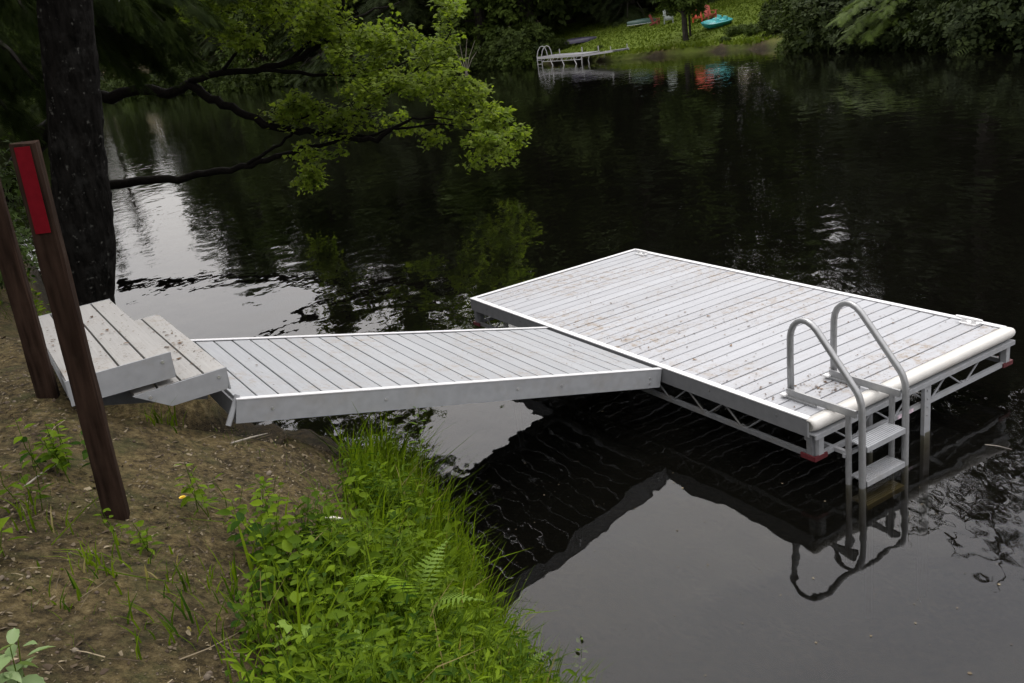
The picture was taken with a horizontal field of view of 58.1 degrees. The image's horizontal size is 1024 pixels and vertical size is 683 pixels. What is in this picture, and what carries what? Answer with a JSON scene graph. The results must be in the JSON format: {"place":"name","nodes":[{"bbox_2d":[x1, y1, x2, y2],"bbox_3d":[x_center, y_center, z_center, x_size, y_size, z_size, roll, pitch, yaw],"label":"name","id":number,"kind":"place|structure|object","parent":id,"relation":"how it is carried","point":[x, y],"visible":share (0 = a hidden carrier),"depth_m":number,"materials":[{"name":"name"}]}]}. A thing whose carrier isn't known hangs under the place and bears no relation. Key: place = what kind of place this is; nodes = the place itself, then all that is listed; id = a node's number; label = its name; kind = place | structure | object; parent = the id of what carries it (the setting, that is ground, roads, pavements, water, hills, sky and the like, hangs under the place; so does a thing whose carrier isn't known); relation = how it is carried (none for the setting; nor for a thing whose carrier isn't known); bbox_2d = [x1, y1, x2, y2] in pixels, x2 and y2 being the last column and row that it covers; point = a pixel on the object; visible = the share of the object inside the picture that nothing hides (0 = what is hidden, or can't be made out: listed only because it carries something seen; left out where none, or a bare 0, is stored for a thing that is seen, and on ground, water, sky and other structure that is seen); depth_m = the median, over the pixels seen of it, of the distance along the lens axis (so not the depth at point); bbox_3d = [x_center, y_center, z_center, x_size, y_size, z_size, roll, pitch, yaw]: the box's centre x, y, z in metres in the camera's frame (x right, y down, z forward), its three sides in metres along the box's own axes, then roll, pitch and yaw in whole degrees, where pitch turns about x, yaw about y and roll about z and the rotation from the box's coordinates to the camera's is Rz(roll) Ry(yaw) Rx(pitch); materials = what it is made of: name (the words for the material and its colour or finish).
{"place":"outdoors","nodes":[
{"label":"outdoors","id":0,"kind":"place"},
{"bbox_2d":[0,0,1023,682],"bbox_3d":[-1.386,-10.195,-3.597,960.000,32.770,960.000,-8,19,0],"label":"ground","id":1,"kind":"structure","parent":0,"point":[908,198],"depth_m":11.18,"materials":[{"name":"soil"}]},
{"bbox_2d":[0,132,28,236],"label":"bank shrub","id":2,"kind":"object","parent":1,"relation":"on","point":[5,178],"visible":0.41,"depth_m":13.66,"materials":[{"name":"green plant"}]},
{"bbox_2d":[0,517,29,556],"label":"leafy weed","id":3,"kind":"object","parent":1,"relation":"on","point":[3,521],"visible":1,"depth_m":3.77,"materials":[{"name":"green plant"}]},
{"bbox_2d":[0,207,39,303],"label":"bank shrub","id":4,"kind":"object","parent":1,"relation":"on","point":[26,250],"visible":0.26,"depth_m":11.43,"materials":[{"name":"green plant"}]},
{"bbox_2d":[0,1,39,65],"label":"bank hemlock","id":5,"kind":"object","parent":1,"relation":"on","point":[13,27],"visible":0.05,"depth_m":14.76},
{"bbox_2d":[0,2,41,93],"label":"broadleaf tree","id":6,"kind":"object","parent":1,"relation":"on","point":[22,46],"visible":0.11,"depth_m":125.46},
{"bbox_2d":[0,252,50,320],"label":"leafy bush","id":7,"kind":"object","parent":1,"relation":"on","point":[37,302],"visible":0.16,"depth_m":10.14,"materials":[{"name":"green plant"}]},
{"bbox_2d":[0,455,53,510],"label":"leafy weed","id":8,"kind":"object","parent":1,"relation":"on","point":[23,479],"visible":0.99,"depth_m":4.24,"materials":[{"name":"green plant"}]},
{"bbox_2d":[0,628,55,682],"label":"leafy weed","id":9,"kind":"object","parent":1,"relation":"on","point":[14,673],"visible":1,"depth_m":2.92,"materials":[{"name":"green plant"}]},
{"bbox_2d":[0,179,59,398],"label":"timber post","id":10,"kind":"object","parent":1,"relation":"on","point":[26,317],"visible":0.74,"depth_m":5.33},
{"bbox_2d":[20,423,71,470],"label":"leafy weed","id":11,"kind":"object","parent":1,"relation":"on","point":[61,456],"visible":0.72,"depth_m":4.63,"materials":[{"name":"green plant"}]},
{"bbox_2d":[7,418,89,482],"bbox_3d":[-2.230,0.557,4.597,0.373,0.440,0.374,11,27,43],"label":"leafy weed","id":12,"kind":"object","parent":1,"relation":"on","point":[53,452],"visible":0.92,"depth_m":4.58,"materials":[{"name":"green plant"}]},
{"bbox_2d":[9,140,129,520],"bbox_3d":[-1.946,0.188,4.186,0.106,2.161,0.109,-10,19,-14],"label":"timber post","id":13,"kind":"object","parent":1,"relation":"on","point":[41,212],"visible":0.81,"depth_m":4.05,"materials":[{"name":"brown wood"}]},
{"bbox_2d":[51,498,97,544],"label":"dry stalk","id":14,"kind":"object","parent":1,"relation":"on","point":[73,521],"visible":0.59,"depth_m":4.10,"materials":[{"name":"brown plant"}]},
{"bbox_2d":[36,0,115,331],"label":"tree trunk","id":15,"kind":"object","parent":1,"relation":"on","point":[80,186],"visible":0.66,"depth_m":8.57,"materials":[{"name":"brown plant"}]},
{"bbox_2d":[93,507,121,531],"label":"leafy weed","id":16,"kind":"object","parent":1,"relation":"on","point":[106,520],"visible":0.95,"depth_m":4.19,"materials":[{"name":"green plant"}]},
{"bbox_2d":[104,77,131,99],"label":"shoreline shrub","id":17,"kind":"object","parent":1,"relation":"on","point":[117,84],"visible":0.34,"depth_m":113.63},
{"bbox_2d":[100,11,135,81],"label":"broadleaf tree","id":18,"kind":"object","parent":1,"relation":"on","point":[110,76],"visible":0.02,"depth_m":116.68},
{"bbox_2d":[0,0,240,147],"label":"overhanging hemlock","id":19,"kind":"object","parent":1,"relation":"on","point":[138,19],"visible":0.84,"depth_m":12.52,"materials":[{"name":"plant"}]},
{"bbox_2d":[38,299,230,406],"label":"bank steps","id":20,"kind":"structure","parent":1,"relation":"on","point":[141,366],"depth_m":5.81,"materials":[{"name":"wood"}]},
{"bbox_2d":[97,568,177,582],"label":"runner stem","id":21,"kind":"object","parent":1,"relation":"on","point":[136,576],"visible":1,"depth_m":3.83,"materials":[{"name":"brown plant"}]},
{"bbox_2d":[120,520,164,555],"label":"leafy weed","id":22,"kind":"object","parent":1,"relation":"on","point":[145,540],"visible":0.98,"depth_m":4.13,"materials":[{"name":"green plant"}]},
{"bbox_2d":[146,21,178,68],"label":"broadleaf tree","id":23,"kind":"object","parent":1,"relation":"on","point":[174,64],"visible":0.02,"depth_m":111.61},
{"bbox_2d":[0,364,325,682],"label":"fallen twigs","id":24,"kind":"object","parent":1,"relation":"on","point":[136,554],"visible":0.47,"depth_m":3.98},
{"bbox_2d":[149,63,182,97],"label":"shoreline shrub","id":25,"kind":"object","parent":1,"relation":"on","point":[162,84],"visible":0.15,"depth_m":104.24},
{"bbox_2d":[0,352,348,682],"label":"pebbles","id":26,"kind":"object","parent":1,"relation":"on","point":[207,675],"visible":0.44,"depth_m":4.31,"materials":[{"name":"stone"}]},
{"bbox_2d":[0,336,366,682],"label":"leaf litter","id":27,"kind":"object","parent":1,"relation":"on","point":[50,666],"visible":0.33,"depth_m":4.37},
{"bbox_2d":[164,2,237,64],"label":"broadleaf tree","id":28,"kind":"object","parent":1,"relation":"on","point":[200,53],"visible":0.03,"depth_m":106.37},
{"bbox_2d":[178,59,224,82],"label":"shoreline shrub","id":29,"kind":"object","parent":1,"relation":"on","point":[211,64],"visible":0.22,"depth_m":101.23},
{"bbox_2d":[184,66,222,92],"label":"shoreline shrub","id":30,"kind":"object","parent":1,"relation":"on","point":[207,69],"visible":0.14,"depth_m":99.54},
{"bbox_2d":[199,80,216,91],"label":"shoreline shrub","id":31,"kind":"object","parent":1,"relation":"on","point":[207,82],"visible":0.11,"depth_m":98.72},
{"bbox_2d":[172,3,248,67],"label":"broadleaf tree","id":32,"kind":"object","parent":1,"relation":"on","point":[190,28],"visible":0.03,"depth_m":104.89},
{"bbox_2d":[174,462,253,531],"bbox_3d":[-1.489,0.791,4.519,0.420,0.360,0.266,1,21,24],"label":"leafy weed","id":33,"kind":"object","parent":1,"relation":"on","point":[198,493],"visible":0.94,"depth_m":4.57,"materials":[{"name":"green plant"}]},
{"bbox_2d":[207,67,231,91],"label":"shoreline shrub","id":34,"kind":"object","parent":1,"relation":"on","point":[217,80],"visible":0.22,"depth_m":96.73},
{"bbox_2d":[194,12,250,68],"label":"conifer tree","id":35,"kind":"object","parent":1,"relation":"on","point":[211,51],"visible":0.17,"depth_m":102.04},
{"bbox_2d":[218,76,239,91],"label":"shoreline shrub","id":36,"kind":"object","parent":1,"relation":"on","point":[227,86],"visible":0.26,"depth_m":95.35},
{"bbox_2d":[223,65,257,90],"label":"shoreline shrub","id":37,"kind":"object","parent":1,"relation":"on","point":[229,80],"visible":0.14,"depth_m":94.51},
{"bbox_2d":[209,473,283,507],"bbox_3d":[-1.393,0.803,4.886,0.236,0.336,0.437,3,22,29],"label":"leafy weed","id":38,"kind":"object","parent":1,"relation":"on","point":[262,481],"visible":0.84,"depth_m":4.90,"materials":[{"name":"green plant"}]},
{"bbox_2d":[214,0,283,68],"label":"broadleaf tree","id":39,"kind":"object","parent":1,"relation":"on","point":[242,59],"visible":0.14,"depth_m":95.97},
{"bbox_2d":[231,59,270,90],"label":"shoreline shrub","id":40,"kind":"object","parent":1,"relation":"on","point":[249,80],"visible":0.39,"depth_m":92.33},
{"bbox_2d":[3,0,532,209],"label":"maple tree","id":41,"kind":"object","parent":1,"relation":"on","point":[316,18],"visible":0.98,"depth_m":18.57,"materials":[{"name":"green plant"}]},
{"bbox_2d":[231,0,309,61],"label":"broadleaf tree","id":42,"kind":"object","parent":1,"relation":"on","point":[280,48],"visible":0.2,"depth_m":88.92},
{"bbox_2d":[254,54,305,87],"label":"shoreline shrub","id":43,"kind":"object","parent":1,"relation":"on","point":[268,75],"visible":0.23,"depth_m":89.78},
{"bbox_2d":[215,491,350,581],"bbox_3d":[-1.097,0.941,4.458,0.402,0.573,0.694,0,21,22],"label":"leafy weed","id":44,"kind":"object","parent":1,"relation":"on","point":[264,532],"visible":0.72,"depth_m":4.28,"materials":[{"name":"green plant"}]},
{"bbox_2d":[271,62,307,85],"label":"shoreline shrub","id":45,"kind":"object","parent":1,"relation":"on","point":[278,77],"visible":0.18,"depth_m":88.38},
{"bbox_2d":[280,63,310,85],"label":"shoreline shrub","id":46,"kind":"object","parent":1,"relation":"on","point":[290,67],"visible":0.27,"depth_m":87.45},
{"bbox_2d":[0,377,613,682],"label":"bank grass","id":47,"kind":"structure","parent":1,"relation":"on","point":[396,471],"depth_m":4.51,"materials":[{"name":"plant"}]},
{"bbox_2d":[296,64,324,84],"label":"shoreline shrub","id":48,"kind":"object","parent":1,"relation":"on","point":[308,80],"visible":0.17,"depth_m":85.82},
{"bbox_2d":[270,0,357,85],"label":"conifer tree","id":49,"kind":"object","parent":1,"relation":"on","point":[291,54],"visible":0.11,"depth_m":86.02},
{"bbox_2d":[273,619,369,680],"bbox_3d":[-0.708,1.213,3.528,0.384,0.429,0.290,-8,19,0],"label":"leafy weed","id":50,"kind":"object","parent":1,"relation":"on","point":[285,625],"visible":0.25,"depth_m":3.48,"materials":[{"name":"green plant"}]},
{"bbox_2d":[287,0,375,86],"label":"conifer tree","id":51,"kind":"object","parent":1,"relation":"on","point":[314,62],"visible":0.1,"depth_m":83.68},
{"bbox_2d":[314,57,350,82],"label":"shoreline shrub","id":52,"kind":"object","parent":1,"relation":"on","point":[322,79],"visible":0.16,"depth_m":83.77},
{"bbox_2d":[325,62,344,81],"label":"shoreline shrub","id":53,"kind":"object","parent":1,"relation":"on","point":[337,79],"visible":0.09,"depth_m":82.59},
{"bbox_2d":[333,0,397,53],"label":"broadleaf tree","id":54,"kind":"object","parent":1,"relation":"on","point":[351,4],"visible":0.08,"depth_m":82.13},
{"bbox_2d":[373,406,430,484],"bbox_3d":[-0.783,0.896,6.705,0.402,0.918,0.358,2,21,26],"label":"tall stalk","id":55,"kind":"object","parent":1,"relation":"on","point":[421,430],"visible":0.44,"depth_m":6.66,"materials":[{"name":"green plant"}]},
{"bbox_2d":[372,33,433,76],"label":"shoreline shrub","id":56,"kind":"object","parent":1,"relation":"on","point":[389,62],"visible":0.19,"depth_m":74.03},
{"bbox_2d":[221,419,594,682],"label":"leafy ground cover","id":57,"kind":"object","parent":1,"relation":"on","point":[290,542],"visible":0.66,"depth_m":4.00,"materials":[{"name":"green plant"}]},
{"bbox_2d":[354,0,462,64],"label":"conifer tree","id":58,"kind":"object","parent":1,"relation":"on","point":[409,8],"visible":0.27,"depth_m":74.97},
{"bbox_2d":[353,0,470,57],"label":"conifer tree","id":59,"kind":"object","parent":1,"relation":"on","point":[416,24],"visible":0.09,"depth_m":77.78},
{"bbox_2d":[345,537,486,618],"bbox_3d":[-0.615,1.135,4.308,0.889,0.547,0.738,-13,20,-16],"label":"fern","id":60,"kind":"object","parent":1,"relation":"on","point":[379,579],"visible":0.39,"depth_m":4.22,"materials":[{"name":"green plant"}]},
{"bbox_2d":[400,37,454,74],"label":"shoreline shrub","id":61,"kind":"object","parent":1,"relation":"on","point":[407,56],"visible":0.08,"depth_m":72.58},
{"bbox_2d":[432,34,474,69],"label":"shoreline shrub","id":62,"kind":"object","parent":1,"relation":"on","point":[464,42],"visible":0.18,"depth_m":71.27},
{"bbox_2d":[413,0,501,41],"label":"broadleaf tree","id":63,"kind":"object","parent":1,"relation":"on","point":[425,27],"visible":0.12,"depth_m":76.72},
{"bbox_2d":[453,46,480,70],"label":"shoreline shrub","id":64,"kind":"object","parent":1,"relation":"on","point":[465,53],"visible":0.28,"depth_m":70.19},
{"bbox_2d":[465,45,491,70],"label":"shoreline shrub","id":65,"kind":"object","parent":1,"relation":"on","point":[483,65],"visible":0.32,"depth_m":69.25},
{"bbox_2d":[430,0,536,48],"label":"broadleaf tree","id":66,"kind":"object","parent":1,"relation":"on","point":[483,30],"visible":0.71,"depth_m":70.53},
{"bbox_2d":[471,34,516,70],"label":"shoreline shrub","id":67,"kind":"object","parent":1,"relation":"on","point":[490,56],"visible":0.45,"depth_m":68.10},
{"bbox_2d":[487,16,558,67],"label":"shoreline shrub","id":68,"kind":"object","parent":1,"relation":"on","point":[528,36],"visible":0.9,"depth_m":66.49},
{"bbox_2d":[496,43,551,68],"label":"shoreline shrub","id":69,"kind":"object","parent":1,"relation":"on","point":[526,56],"visible":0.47,"depth_m":66.52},
{"bbox_2d":[470,0,591,28],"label":"broadleaf tree","id":70,"kind":"object","parent":1,"relation":"on","point":[557,7],"visible":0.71,"depth_m":70.77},
{"bbox_2d":[516,1,557,21],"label":"broadleaf tree","id":71,"kind":"object","parent":1,"relation":"on","point":[541,11],"visible":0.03,"depth_m":80.75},
{"bbox_2d":[521,649,552,672],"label":"fern","id":72,"kind":"object","parent":1,"relation":"on","point":[535,659],"visible":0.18,"depth_m":4.76,"materials":[{"name":"green plant"}]},
{"bbox_2d":[550,37,568,49],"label":"shoreline shrub","id":73,"kind":"object","parent":1,"relation":"on","point":[557,42],"visible":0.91,"depth_m":67.55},
{"bbox_2d":[537,45,599,65],"bbox_3d":[3.766,-19.205,62.909,1.622,2.232,5.184,-20,23,-31],"label":"pond dock","id":74,"kind":"object","parent":1,"relation":"on","point":[561,56],"visible":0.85,"depth_m":62.64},
{"bbox_2d":[561,36,596,44],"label":"canoe","id":75,"kind":"object","parent":1,"relation":"on","point":[578,40],"visible":0.88,"depth_m":67.77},
{"bbox_2d":[573,638,587,680],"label":"water sprig","id":76,"kind":"object","parent":1,"relation":"on","point":[582,660],"visible":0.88,"depth_m":5.41,"materials":[{"name":"green plant"}]},
{"bbox_2d":[582,45,628,62],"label":"shore ramp","id":77,"kind":"structure","parent":1,"relation":"on","point":[605,52],"depth_m":58.21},
{"bbox_2d":[565,0,663,28],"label":"conifer tree","id":78,"kind":"object","parent":1,"relation":"on","point":[627,9],"visible":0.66,"depth_m":72.53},
{"bbox_2d":[627,18,655,25],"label":"canoe","id":79,"kind":"object","parent":1,"relation":"on","point":[639,21],"visible":0.83,"depth_m":67.93,"materials":[{"name":"metal"}]},
{"bbox_2d":[534,0,783,59],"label":"lawn grass","id":80,"kind":"structure","parent":1,"relation":"on","point":[702,43],"depth_m":62.94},
{"bbox_2d":[616,0,716,13],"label":"conifer tree","id":81,"kind":"object","parent":1,"relation":"on","point":[649,4],"visible":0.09,"depth_m":75.82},
{"bbox_2d":[652,0,707,40],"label":"lawn tree","id":82,"kind":"object","parent":1,"relation":"on","point":[686,8],"visible":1,"depth_m":57.74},
{"bbox_2d":[703,5,716,19],"bbox_3d":[13.406,-22.411,62.637,0.800,1.024,0.871,-15,20,-19],"label":"garden chair","id":83,"kind":"object","parent":1,"relation":"on","point":[707,12],"visible":0.83,"depth_m":62.74,"materials":[{"name":"red plastic"}]},
{"bbox_2d":[701,15,732,27],"bbox_3d":[13.288,-20.781,59.735,2.064,0.542,1.376,-20,31,-21],"label":"pedal boat","id":84,"kind":"object","parent":1,"relation":"on","point":[718,21],"visible":1,"depth_m":59.38,"materials":[{"name":"teal plastic"}]},
{"bbox_2d":[723,24,740,36],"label":"shoreline shrub","id":85,"kind":"object","parent":1,"relation":"on","point":[732,30],"visible":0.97,"depth_m":55.91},
{"bbox_2d":[740,22,760,35],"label":"shoreline shrub","id":86,"kind":"object","parent":1,"relation":"on","point":[749,29],"visible":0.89,"depth_m":54.39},
{"bbox_2d":[753,8,790,35],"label":"shoreline shrub","id":87,"kind":"object","parent":1,"relation":"on","point":[763,25],"visible":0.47,"depth_m":52.65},
{"bbox_2d":[757,0,804,20],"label":"shoreline shrub","id":88,"kind":"object","parent":1,"relation":"on","point":[775,5],"visible":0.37,"depth_m":54.52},
{"bbox_2d":[774,35,808,50],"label":"shoreline shrub","id":89,"kind":"object","parent":1,"relation":"on","point":[779,47],"visible":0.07,"depth_m":47.92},
{"bbox_2d":[766,0,839,51],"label":"shoreline shrub","id":90,"kind":"object","parent":1,"relation":"on","point":[792,19],"visible":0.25,"depth_m":45.97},
{"bbox_2d":[782,0,854,52],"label":"shoreline shrub","id":91,"kind":"object","parent":1,"relation":"on","point":[823,17],"visible":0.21,"depth_m":44.41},
{"bbox_2d":[803,0,873,50],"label":"shoreline shrub","id":92,"kind":"object","parent":1,"relation":"on","point":[840,2],"visible":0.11,"depth_m":43.83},
{"bbox_2d":[825,1,902,49],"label":"shoreline shrub","id":93,"kind":"object","parent":1,"relation":"on","point":[832,38],"visible":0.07,"depth_m":42.58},
{"bbox_2d":[827,0,940,52],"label":"shoreline shrub","id":94,"kind":"object","parent":1,"relation":"on","point":[883,46],"visible":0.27,"depth_m":40.49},
{"bbox_2d":[823,0,950,44],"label":"hemlock tree","id":95,"kind":"object","parent":1,"relation":"on","point":[879,29],"visible":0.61,"depth_m":39.17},
{"bbox_2d":[853,0,947,50],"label":"shoreline shrub","id":96,"kind":"object","parent":1,"relation":"on","point":[901,5],"visible":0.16,"depth_m":39.48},
{"bbox_2d":[891,8,942,50],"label":"shoreline shrub","id":97,"kind":"object","parent":1,"relation":"on","point":[895,43],"visible":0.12,"depth_m":39.56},
{"bbox_2d":[864,0,1022,74],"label":"conifer tree","id":98,"kind":"object","parent":1,"relation":"on","point":[1006,45],"visible":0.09,"depth_m":34.97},
{"bbox_2d":[905,10,985,51],"bbox_3d":[18.610,-12.700,38.132,4.115,3.200,4.012,-7,19,3],"label":"shoreline shrub","id":99,"kind":"object","parent":1,"relation":"on","point":[934,42],"visible":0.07,"depth_m":37.87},
{"bbox_2d":[901,0,1021,50],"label":"shoreline shrub","id":100,"kind":"object","parent":1,"relation":"on","point":[944,7],"visible":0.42,"depth_m":36.01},
{"bbox_2d":[939,0,1023,51],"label":"shoreline shrub","id":101,"kind":"object","parent":1,"relation":"on","point":[958,5],"visible":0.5,"depth_m":34.54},
{"bbox_2d":[976,0,1023,49],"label":"shoreline shrub","id":102,"kind":"object","parent":1,"relation":"on","point":[1005,19],"visible":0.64,"depth_m":33.17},
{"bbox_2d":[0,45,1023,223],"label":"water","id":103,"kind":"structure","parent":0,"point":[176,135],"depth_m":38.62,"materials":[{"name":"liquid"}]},
{"bbox_2d":[454,41,475,72],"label":"dead branch","id":104,"kind":"object","parent":103,"relation":"in","point":[467,67],"visible":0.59,"depth_m":68.43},
{"bbox_2d":[454,401,1012,676],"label":"floating flecks","id":105,"kind":"object","parent":103,"relation":"on","point":[760,571],"visible":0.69,"depth_m":5.59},
{"bbox_2d":[470,249,1014,618],"bbox_3d":[1.979,0.654,9.395,2.444,2.145,4.930,-18,22,-28],"label":"floating dock","id":106,"kind":"object","parent":103,"relation":"on","point":[928,351],"visible":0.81,"depth_m":8.12,"materials":[{"name":"metal"}]},
{"bbox_2d":[190,327,661,425],"bbox_3d":[-0.732,0.196,7.566,3.688,0.222,1.783,-3,14,-33],"label":"gangway","id":107,"kind":"object","parent":106,"relation":"on","point":[379,368],"visible":0.94,"depth_m":7.19,"materials":[{"name":"metal"}]},
{"bbox_2d":[42,271,939,406],"bbox_3d":[-0.133,-0.288,7.812,6.693,1.315,4.480,-18,22,-28],"label":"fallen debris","id":108,"kind":"object","parent":106,"relation":"on","point":[493,346],"visible":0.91,"depth_m":7.09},
{"bbox_2d":[780,300,909,573],"bbox_3d":[2.511,0.689,6.920,0.625,1.897,0.703,-18,22,-28],"label":"swim ladder","id":109,"kind":"object","parent":106,"relation":"attached to","point":[889,465],"visible":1,"depth_m":6.73,"materials":[{"name":"metal"}]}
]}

